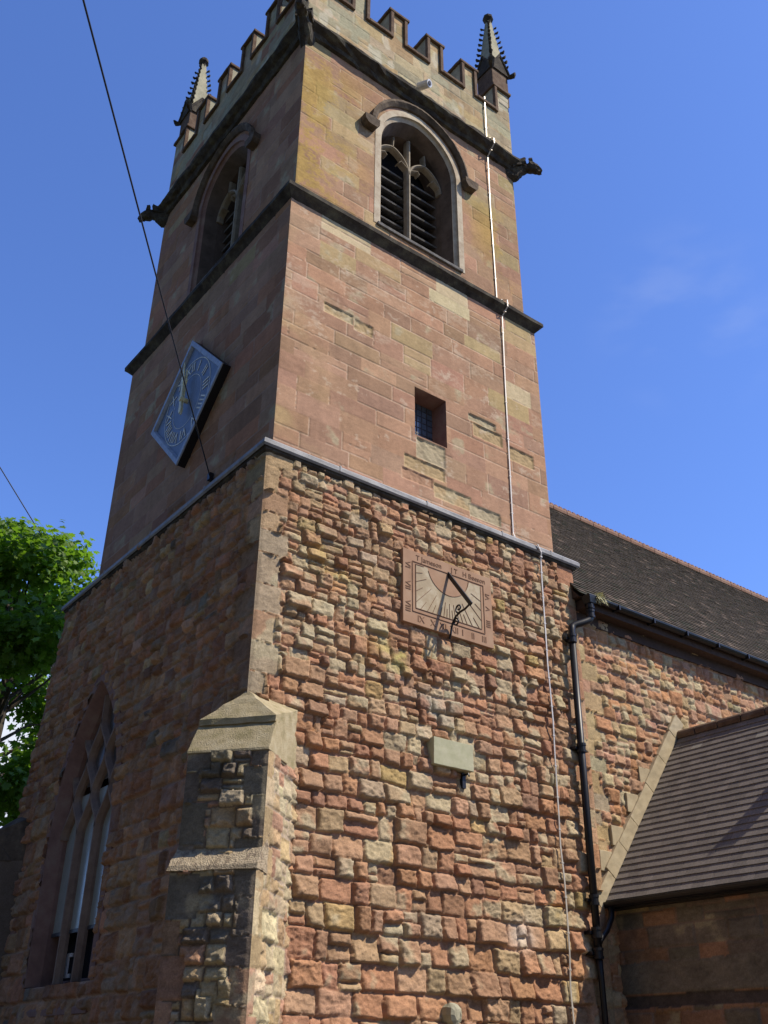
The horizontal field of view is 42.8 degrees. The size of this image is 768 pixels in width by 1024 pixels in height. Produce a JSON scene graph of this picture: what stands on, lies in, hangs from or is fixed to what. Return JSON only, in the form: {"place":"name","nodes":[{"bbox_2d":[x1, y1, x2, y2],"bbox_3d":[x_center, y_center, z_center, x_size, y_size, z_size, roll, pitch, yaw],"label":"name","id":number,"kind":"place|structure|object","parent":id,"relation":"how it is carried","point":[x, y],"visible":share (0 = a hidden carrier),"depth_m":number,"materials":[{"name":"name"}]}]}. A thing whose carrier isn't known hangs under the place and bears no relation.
{"place":"outdoors","nodes":[
{"label":"outdoors","id":0,"kind":"place"},
{"bbox_2d":[0,467,39,532],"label":"overhead wire","id":1,"kind":"object","parent":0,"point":[18,497],"visible":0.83,"depth_m":26.02,"materials":[{"name":"black metal"}]},
{"bbox_2d":[0,0,767,827],"label":"sky","id":2,"kind":"structure","parent":0,"point":[642,232],"materials":[{"name":"blue"}]},
{"bbox_3d":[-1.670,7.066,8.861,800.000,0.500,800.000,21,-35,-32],"label":"ground","id":3,"kind":"structure","parent":0,"visible":0},
{"bbox_2d":[0,516,100,826],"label":"sycamore tree","id":4,"kind":"object","parent":3,"relation":"on","point":[32,621],"visible":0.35,"depth_m":23.79,"materials":[{"name":"green plant"}]},
{"bbox_2d":[0,0,615,1023],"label":"church tower","id":5,"kind":"structure","parent":3,"relation":"on","point":[242,800],"depth_m":14.37,"materials":[{"name":"stone"}]},
{"bbox_2d":[64,953,73,977],"bbox_3d":[-4.511,6.489,14.013,0.025,0.320,0.180,21,-35,-32],"label":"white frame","id":6,"kind":"object","parent":5,"relation":"attached to","point":[66,974],"visible":1,"depth_m":14.03,"materials":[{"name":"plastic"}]},
{"bbox_2d":[16,670,122,1017],"bbox_3d":[-4.308,4.749,14.668,0.580,5.000,2.660,21,-35,-32],"label":"west window","id":7,"kind":"structure","parent":5,"relation":"in","point":[66,911],"depth_m":14.77,"materials":[{"name":"stone"}]},
{"bbox_2d":[151,340,230,467],"bbox_3d":[-3.372,-1.893,16.759,0.280,2.620,2.620,21,-35,-32],"label":"tower clock","id":8,"kind":"object","parent":5,"relation":"attached to","point":[174,433],"visible":0.96,"depth_m":16.59,"materials":[{"name":"blue metal"}]},
{"bbox_2d":[207,472,213,481],"bbox_3d":[-2.679,-0.541,15.115,0.070,0.120,0.080,21,-35,-32],"label":"wire bracket","id":9,"kind":"object","parent":5,"relation":"attached to","point":[210,478],"visible":0.93,"depth_m":15.09,"materials":[{"name":"black metal"}]},
{"bbox_2d":[82,0,209,475],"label":"overhead wire","id":10,"kind":"object","parent":9,"relation":"attached to","point":[96,50],"visible":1,"depth_m":10.31,"materials":[{"name":"black metal"}]},
{"bbox_2d":[184,122,260,295],"bbox_3d":[-2.972,-5.996,19.590,0.964,3.714,2.843,21,-35,-32],"label":"belfry window","id":11,"kind":"structure","parent":5,"relation":"in","point":[219,217],"depth_m":20.18,"materials":[{"name":"stone"}]},
{"bbox_2d":[361,99,478,272],"bbox_3d":[0.493,-6.300,19.113,2.838,3.831,0.964,21,-35,-32],"label":"belfry window","id":12,"kind":"structure","parent":5,"relation":"in","point":[418,184],"depth_m":19.47,"materials":[{"name":"beige stone"}]},
{"bbox_2d":[416,79,431,90],"bbox_3d":[0.790,-8.692,19.986,0.385,0.238,0.170,-18,-35,30],"label":"security camera","id":13,"kind":"object","parent":5,"relation":"attached to","point":[424,85],"visible":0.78,"depth_m":19.90,"materials":[{"name":"white plastic"}]},
{"bbox_2d":[414,387,446,447],"bbox_3d":[0.640,-1.474,16.226,0.670,0.950,0.424,21,-35,-32],"label":"slit window","id":14,"kind":"structure","parent":5,"relation":"in","point":[430,410],"depth_m":16.46,"materials":[{"name":"stone"}]},
{"bbox_2d":[399,547,493,649],"bbox_3d":[1.069,1.211,14.104,1.710,1.206,0.591,21,-35,-32],"label":"sundial","id":15,"kind":"object","parent":5,"relation":"attached to","point":[438,597],"depth_m":14.18,"materials":[{"name":"beige stone"}]},
{"bbox_2d":[426,736,473,773],"bbox_3d":[0.883,3.264,13.132,0.704,0.364,0.174,21,-35,-32],"label":"electrical junction box","id":16,"kind":"object","parent":5,"relation":"attached to","point":[453,755],"visible":0.93,"depth_m":13.04,"materials":[{"name":"beige plastic"}]},
{"bbox_2d":[460,773,469,788],"bbox_3d":[1.084,3.590,13.096,0.060,0.200,0.194,21,-35,-32],"label":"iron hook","id":17,"kind":"object","parent":5,"relation":"attached to","point":[463,781],"visible":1,"depth_m":13.10,"materials":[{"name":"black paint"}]},
{"bbox_2d":[483,96,574,1023],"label":"lightning conductor","id":18,"kind":"object","parent":5,"relation":"attached to","point":[546,650],"visible":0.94,"depth_m":15.39,"materials":[{"name":"metal"}]},
{"bbox_2d":[563,593,614,1023],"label":"drainpipe","id":19,"kind":"object","parent":5,"relation":"attached to","point":[589,602],"visible":1,"depth_m":14.14,"materials":[{"name":"black metal"}]},
{"bbox_2d":[549,502,767,1023],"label":"church nave","id":20,"kind":"structure","parent":3,"relation":"on","point":[670,646],"depth_m":17.12,"materials":[{"name":"stone"}]},
{"bbox_2d":[594,592,607,604],"bbox_3d":[3.574,1.432,16.094,0.319,0.234,0.225,21,-35,-32],"label":"grass tuft","id":21,"kind":"object","parent":20,"relation":"on","point":[599,595],"visible":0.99,"depth_m":16.09,"materials":[{"name":"plant"}]},
{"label":"path","id":22,"kind":"structure","parent":0,"visible":0},
{"bbox_2d":[603,706,767,1023],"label":"church porch","id":23,"kind":"object","parent":22,"relation":"on","point":[687,899],"visible":1,"depth_m":13.33,"materials":[{"name":"tile"}]}
]}

